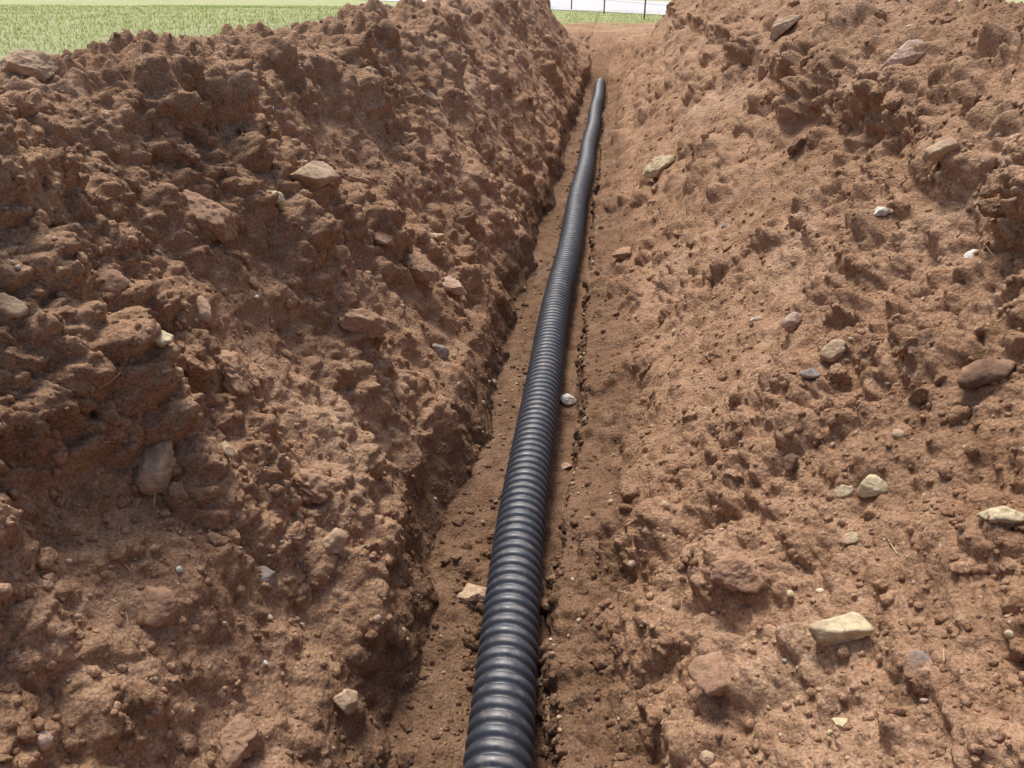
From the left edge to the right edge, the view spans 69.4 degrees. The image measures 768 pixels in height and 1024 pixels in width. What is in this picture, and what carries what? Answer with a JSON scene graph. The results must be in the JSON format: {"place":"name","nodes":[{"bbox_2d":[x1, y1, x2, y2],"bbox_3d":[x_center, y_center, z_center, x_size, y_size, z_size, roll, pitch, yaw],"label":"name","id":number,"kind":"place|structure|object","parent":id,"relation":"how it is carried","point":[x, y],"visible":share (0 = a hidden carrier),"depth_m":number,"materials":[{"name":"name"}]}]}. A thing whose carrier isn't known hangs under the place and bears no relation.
{"place":"outdoors","nodes":[
{"label":"outdoors","id":0,"kind":"place"},
{"bbox_2d":[0,0,1023,58],"bbox_3d":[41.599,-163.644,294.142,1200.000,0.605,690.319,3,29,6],"label":"grass field","id":1,"kind":"structure","parent":0,"point":[149,3],"depth_m":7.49,"materials":[{"name":"plant"}]},
{"bbox_2d":[0,0,1023,767],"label":"dirt trench","id":2,"kind":"object","parent":1,"relation":"on","point":[356,592],"visible":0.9,"depth_m":1.93,"materials":[{"name":"soil"}]},
{"bbox_2d":[0,293,28,317],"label":"rock","id":3,"kind":"object","parent":2,"relation":"on","point":[12,307],"visible":1,"depth_m":1.33,"materials":[{"name":"beige stone"}]},
{"bbox_2d":[0,48,58,81],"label":"rock","id":4,"kind":"object","parent":2,"relation":"on","point":[37,65],"visible":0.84,"depth_m":1.82,"materials":[{"name":"beige stone"}]},
{"bbox_2d":[95,266,129,297],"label":"rock","id":5,"kind":"object","parent":2,"relation":"on","point":[116,283],"visible":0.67,"depth_m":1.60,"materials":[{"name":"brown stone"}]},
{"bbox_2d":[132,440,175,494],"bbox_3d":[-0.753,0.172,1.526,0.099,0.097,0.091,3,29,6],"label":"rock","id":6,"kind":"object","parent":2,"relation":"on","point":[151,475],"visible":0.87,"depth_m":1.50,"materials":[{"name":"stone"}]},
{"bbox_2d":[136,585,180,626],"bbox_3d":[-0.668,0.417,1.377,0.069,0.074,0.077,21,35,32],"label":"rock","id":7,"kind":"object","parent":2,"relation":"on","point":[160,606],"visible":1,"depth_m":1.37,"materials":[{"name":"brown stone"}]},
{"bbox_2d":[154,330,173,347],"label":"rock","id":8,"kind":"object","parent":2,"relation":"on","point":[163,339],"visible":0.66,"depth_m":1.47,"materials":[{"name":"beige stone"}]},
{"bbox_2d":[195,295,211,322],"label":"rock","id":9,"kind":"object","parent":2,"relation":"on","point":[203,310],"visible":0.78,"depth_m":1.82,"materials":[{"name":"beige stone"}]},
{"bbox_2d":[183,189,239,244],"bbox_3d":[-0.825,-0.454,2.015,0.127,0.152,0.143,3,29,6],"label":"rock","id":10,"kind":"object","parent":2,"relation":"on","point":[216,221],"visible":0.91,"depth_m":1.98,"materials":[{"name":"brown stone"}]},
{"bbox_2d":[221,441,234,457],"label":"rock","id":11,"kind":"object","parent":2,"relation":"on","point":[228,450],"visible":1,"depth_m":1.63,"materials":[{"name":"beige stone"}]},
{"bbox_2d":[213,350,252,396],"bbox_3d":[-0.689,-0.031,1.826,0.148,0.110,0.095,19,34,30],"label":"rock","id":12,"kind":"object","parent":2,"relation":"on","point":[237,377],"visible":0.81,"depth_m":1.79,"materials":[{"name":"brown stone"}]},
{"bbox_2d":[217,713,263,767],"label":"rock","id":13,"kind":"object","parent":2,"relation":"on","point":[239,737],"visible":0.98,"depth_m":1.38,"materials":[{"name":"brown stone"}]},
{"bbox_2d":[260,566,277,585],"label":"rock","id":14,"kind":"object","parent":2,"relation":"on","point":[268,574],"visible":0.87,"depth_m":1.64,"materials":[{"name":"grey stone"}]},
{"bbox_2d":[267,190,285,205],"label":"rock","id":15,"kind":"object","parent":2,"relation":"on","point":[281,200],"visible":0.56,"depth_m":2.22,"materials":[{"name":"beige stone"}]},
{"bbox_2d":[290,468,333,505],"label":"rock","id":16,"kind":"object","parent":2,"relation":"on","point":[311,486],"visible":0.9,"depth_m":1.82,"materials":[{"name":"brown stone"}]},
{"bbox_2d":[289,160,339,190],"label":"rock","id":17,"kind":"object","parent":2,"relation":"on","point":[312,175],"visible":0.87,"depth_m":2.36,"materials":[{"name":"beige stone"}]},
{"bbox_2d":[322,527,347,553],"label":"rock","id":18,"kind":"object","parent":2,"relation":"on","point":[334,540],"visible":1,"depth_m":1.79,"materials":[{"name":"brown stone"}]},
{"bbox_2d":[333,689,358,714],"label":"rock","id":19,"kind":"object","parent":2,"relation":"on","point":[346,701],"visible":1,"depth_m":1.61,"materials":[{"name":"beige stone"}]},
{"bbox_2d":[342,168,373,188],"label":"rock","id":20,"kind":"object","parent":2,"relation":"on","point":[353,175],"visible":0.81,"depth_m":2.91,"materials":[{"name":"brown stone"}]},
{"bbox_2d":[339,308,391,338],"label":"rock","id":21,"kind":"object","parent":2,"relation":"on","point":[373,325],"visible":0.98,"depth_m":2.32,"materials":[{"name":"brown stone"}]},
{"bbox_2d":[374,231,393,246],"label":"rock","id":22,"kind":"object","parent":2,"relation":"on","point":[382,238],"visible":0.99,"depth_m":2.78,"materials":[{"name":"brown stone"}]},
{"bbox_2d":[406,252,441,281],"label":"rock","id":23,"kind":"object","parent":2,"relation":"on","point":[420,267],"visible":0.98,"depth_m":2.91,"materials":[{"name":"brown stone"}]},
{"bbox_2d":[425,89,437,106],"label":"rock","id":24,"kind":"object","parent":2,"relation":"on","point":[431,98],"visible":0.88,"depth_m":4.07,"materials":[{"name":"stone"}]},
{"bbox_2d":[430,233,444,241],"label":"rock","id":25,"kind":"object","parent":2,"relation":"on","point":[439,237],"visible":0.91,"depth_m":3.30,"materials":[{"name":"brown stone"}]},
{"bbox_2d":[432,343,448,358],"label":"rock","id":26,"kind":"object","parent":2,"relation":"on","point":[442,351],"visible":0.98,"depth_m":2.84,"materials":[{"name":"grey stone"}]},
{"bbox_2d":[442,276,466,294],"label":"rock","id":27,"kind":"object","parent":2,"relation":"on","point":[452,286],"visible":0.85,"depth_m":3.15,"materials":[{"name":"beige stone"}]},
{"bbox_2d":[456,583,486,606],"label":"rock","id":28,"kind":"object","parent":2,"relation":"on","point":[467,592],"visible":0.56,"depth_m":2.07,"materials":[{"name":"beige stone"}]},
{"bbox_2d":[0,0,1023,767],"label":"soil crumbs","id":29,"kind":"object","parent":2,"relation":"on","point":[148,696],"visible":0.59,"depth_m":1.62,"materials":[{"name":"brown soil"}]},
{"bbox_2d":[0,0,1023,767],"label":"soil clods","id":30,"kind":"object","parent":2,"relation":"on","point":[174,496],"visible":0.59,"depth_m":1.70,"materials":[{"name":"brown soil"}]},
{"bbox_2d":[10,0,1020,766],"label":"gravel","id":31,"kind":"structure","parent":2,"relation":"on","point":[46,740],"depth_m":1.79,"materials":[{"name":"grey gravel"}]},
{"bbox_2d":[451,90,607,767],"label":"loose soil","id":32,"kind":"structure","parent":2,"relation":"on","point":[471,639],"depth_m":2.03,"materials":[{"name":"brown soil"}]},
{"bbox_2d":[463,78,604,767],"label":"corrugated drainage pipe","id":33,"kind":"object","parent":2,"relation":"on","point":[501,727],"visible":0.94,"depth_m":2.16,"materials":[{"name":"black plastic"}]},
{"bbox_2d":[536,678,542,686],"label":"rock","id":34,"kind":"object","parent":2,"relation":"on","point":[539,683],"visible":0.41,"depth_m":1.85,"materials":[{"name":"stone"}]},
{"bbox_2d":[99,19,997,748],"bbox_3d":[0.599,-1.448,4.049,3.759,1.305,7.590,3,29,6],"label":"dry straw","id":35,"kind":"object","parent":2,"relation":"on","point":[635,449],"visible":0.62,"depth_m":1.51,"materials":[{"name":"beige plant"}]},
{"bbox_2d":[561,462,571,468],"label":"rock","id":36,"kind":"object","parent":2,"relation":"on","point":[565,465],"visible":1,"depth_m":2.71,"materials":[{"name":"beige stone"}]},
{"bbox_2d":[560,393,575,405],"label":"rock","id":37,"kind":"object","parent":2,"relation":"on","point":[567,399],"visible":1,"depth_m":3.08,"materials":[{"name":"grey stone"}]},
{"bbox_2d":[611,246,631,259],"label":"rock","id":38,"kind":"object","parent":2,"relation":"on","point":[623,253],"visible":0.97,"depth_m":4.00,"materials":[{"name":"brown stone"}]},
{"bbox_2d":[642,155,675,178],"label":"rock","id":39,"kind":"object","parent":2,"relation":"on","point":[655,167],"visible":0.95,"depth_m":4.76,"materials":[{"name":"beige stone"}]},
{"bbox_2d":[680,543,697,563],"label":"rock","id":40,"kind":"object","parent":2,"relation":"on","point":[685,551],"visible":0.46,"depth_m":1.74,"materials":[{"name":"brown stone"}]},
{"bbox_2d":[699,750,713,764],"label":"rock","id":41,"kind":"object","parent":2,"relation":"on","point":[706,757],"visible":1,"depth_m":1.37,"materials":[{"name":"beige stone"}]},
{"bbox_2d":[687,650,731,696],"bbox_3d":[0.384,0.558,1.423,0.077,0.065,0.088,-6,30,-10],"label":"rock","id":42,"kind":"object","parent":2,"relation":"on","point":[710,674],"visible":0.96,"depth_m":1.41,"materials":[{"name":"brown stone"}]},
{"bbox_2d":[705,553,769,592],"bbox_3d":[0.479,0.394,1.564,0.127,0.064,0.077,16,33,26],"label":"rock","id":43,"kind":"object","parent":2,"relation":"on","point":[740,572],"visible":1,"depth_m":1.55,"materials":[{"name":"brown stone"}]},
{"bbox_2d":[770,14,803,40],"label":"rock","id":44,"kind":"object","parent":2,"relation":"on","point":[780,26],"visible":1,"depth_m":4.40,"materials":[{"name":"beige stone"}]},
{"bbox_2d":[783,453,798,472],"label":"rock","id":45,"kind":"object","parent":2,"relation":"on","point":[790,461],"visible":1,"depth_m":1.74,"materials":[{"name":"brown stone"}]},
{"bbox_2d":[781,312,801,327],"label":"rock","id":46,"kind":"object","parent":2,"relation":"on","point":[790,319],"visible":0.99,"depth_m":2.13,"materials":[{"name":"beige stone"}]},
{"bbox_2d":[786,138,805,154],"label":"rock","id":47,"kind":"object","parent":2,"relation":"on","point":[795,146],"visible":1,"depth_m":3.20,"materials":[{"name":"brown stone"}]},
{"bbox_2d":[800,368,820,378],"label":"rock","id":48,"kind":"object","parent":2,"relation":"on","point":[811,373],"visible":1,"depth_m":1.84,"materials":[{"name":"grey stone"}]},
{"bbox_2d":[819,339,845,362],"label":"rock","id":49,"kind":"object","parent":2,"relation":"on","point":[833,350],"visible":1,"depth_m":1.87,"materials":[{"name":"beige stone"}]},
{"bbox_2d":[831,717,847,730],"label":"rock","id":50,"kind":"object","parent":2,"relation":"on","point":[839,722],"visible":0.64,"depth_m":1.23,"materials":[{"name":"beige stone"}]},
{"bbox_2d":[807,611,874,645],"bbox_3d":[0.587,0.435,1.330,0.106,0.052,0.069,3,29,6],"label":"rock","id":51,"kind":"object","parent":2,"relation":"on","point":[847,627],"visible":1,"depth_m":1.31,"materials":[{"name":"beige stone"}]},
{"bbox_2d":[834,485,853,497],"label":"rock","id":52,"kind":"object","parent":2,"relation":"on","point":[842,491],"visible":1,"depth_m":1.58,"materials":[{"name":"beige stone"}]},
{"bbox_2d":[839,532,858,544],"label":"rock","id":53,"kind":"object","parent":2,"relation":"on","point":[849,538],"visible":1,"depth_m":1.48,"materials":[{"name":"beige stone"}]},
{"bbox_2d":[856,474,888,497],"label":"rock","id":54,"kind":"object","parent":2,"relation":"on","point":[870,485],"visible":0.98,"depth_m":1.52,"materials":[{"name":"beige stone"}]},
{"bbox_2d":[874,206,889,215],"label":"rock","id":55,"kind":"object","parent":2,"relation":"on","point":[881,211],"visible":1,"depth_m":2.12,"materials":[{"name":"white stone"}]},
{"bbox_2d":[881,39,924,69],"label":"rock","id":56,"kind":"object","parent":2,"relation":"on","point":[905,54],"visible":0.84,"depth_m":2.73,"materials":[{"name":"beige stone"}]},
{"bbox_2d":[903,650,932,678],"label":"rock","id":57,"kind":"object","parent":2,"relation":"on","point":[915,658],"visible":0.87,"depth_m":1.16,"materials":[{"name":"grey stone"}]},
{"bbox_2d":[924,136,959,161],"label":"rock","id":58,"kind":"object","parent":2,"relation":"on","point":[937,151],"visible":1,"depth_m":1.95,"materials":[{"name":"beige stone"}]},
{"bbox_2d":[963,249,977,258],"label":"rock","id":59,"kind":"object","parent":2,"relation":"on","point":[968,254],"visible":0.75,"depth_m":1.76,"materials":[{"name":"white stone"}]},
{"bbox_2d":[957,358,1015,388],"bbox_3d":[0.937,-0.021,1.460,0.099,0.058,0.070,10,31,18],"label":"rock","id":60,"kind":"object","parent":2,"relation":"on","point":[977,373],"visible":0.95,"depth_m":1.45,"materials":[{"name":"brown stone"}]},
{"bbox_2d":[976,506,1023,526],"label":"rock","id":61,"kind":"object","parent":2,"relation":"on","point":[1005,514],"visible":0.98,"depth_m":1.21,"materials":[{"name":"beige stone"}]},
{"bbox_2d":[571,0,666,19],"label":"wire fence","id":62,"kind":"object","parent":1,"relation":"on","point":[621,1],"visible":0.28,"depth_m":16.60,"materials":[{"name":"grey metal"}]},
{"bbox_2d":[379,0,668,14],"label":"concrete road","id":63,"kind":"structure","parent":0,"point":[636,6],"depth_m":22.21,"materials":[{"name":"white concrete"}]}
]}

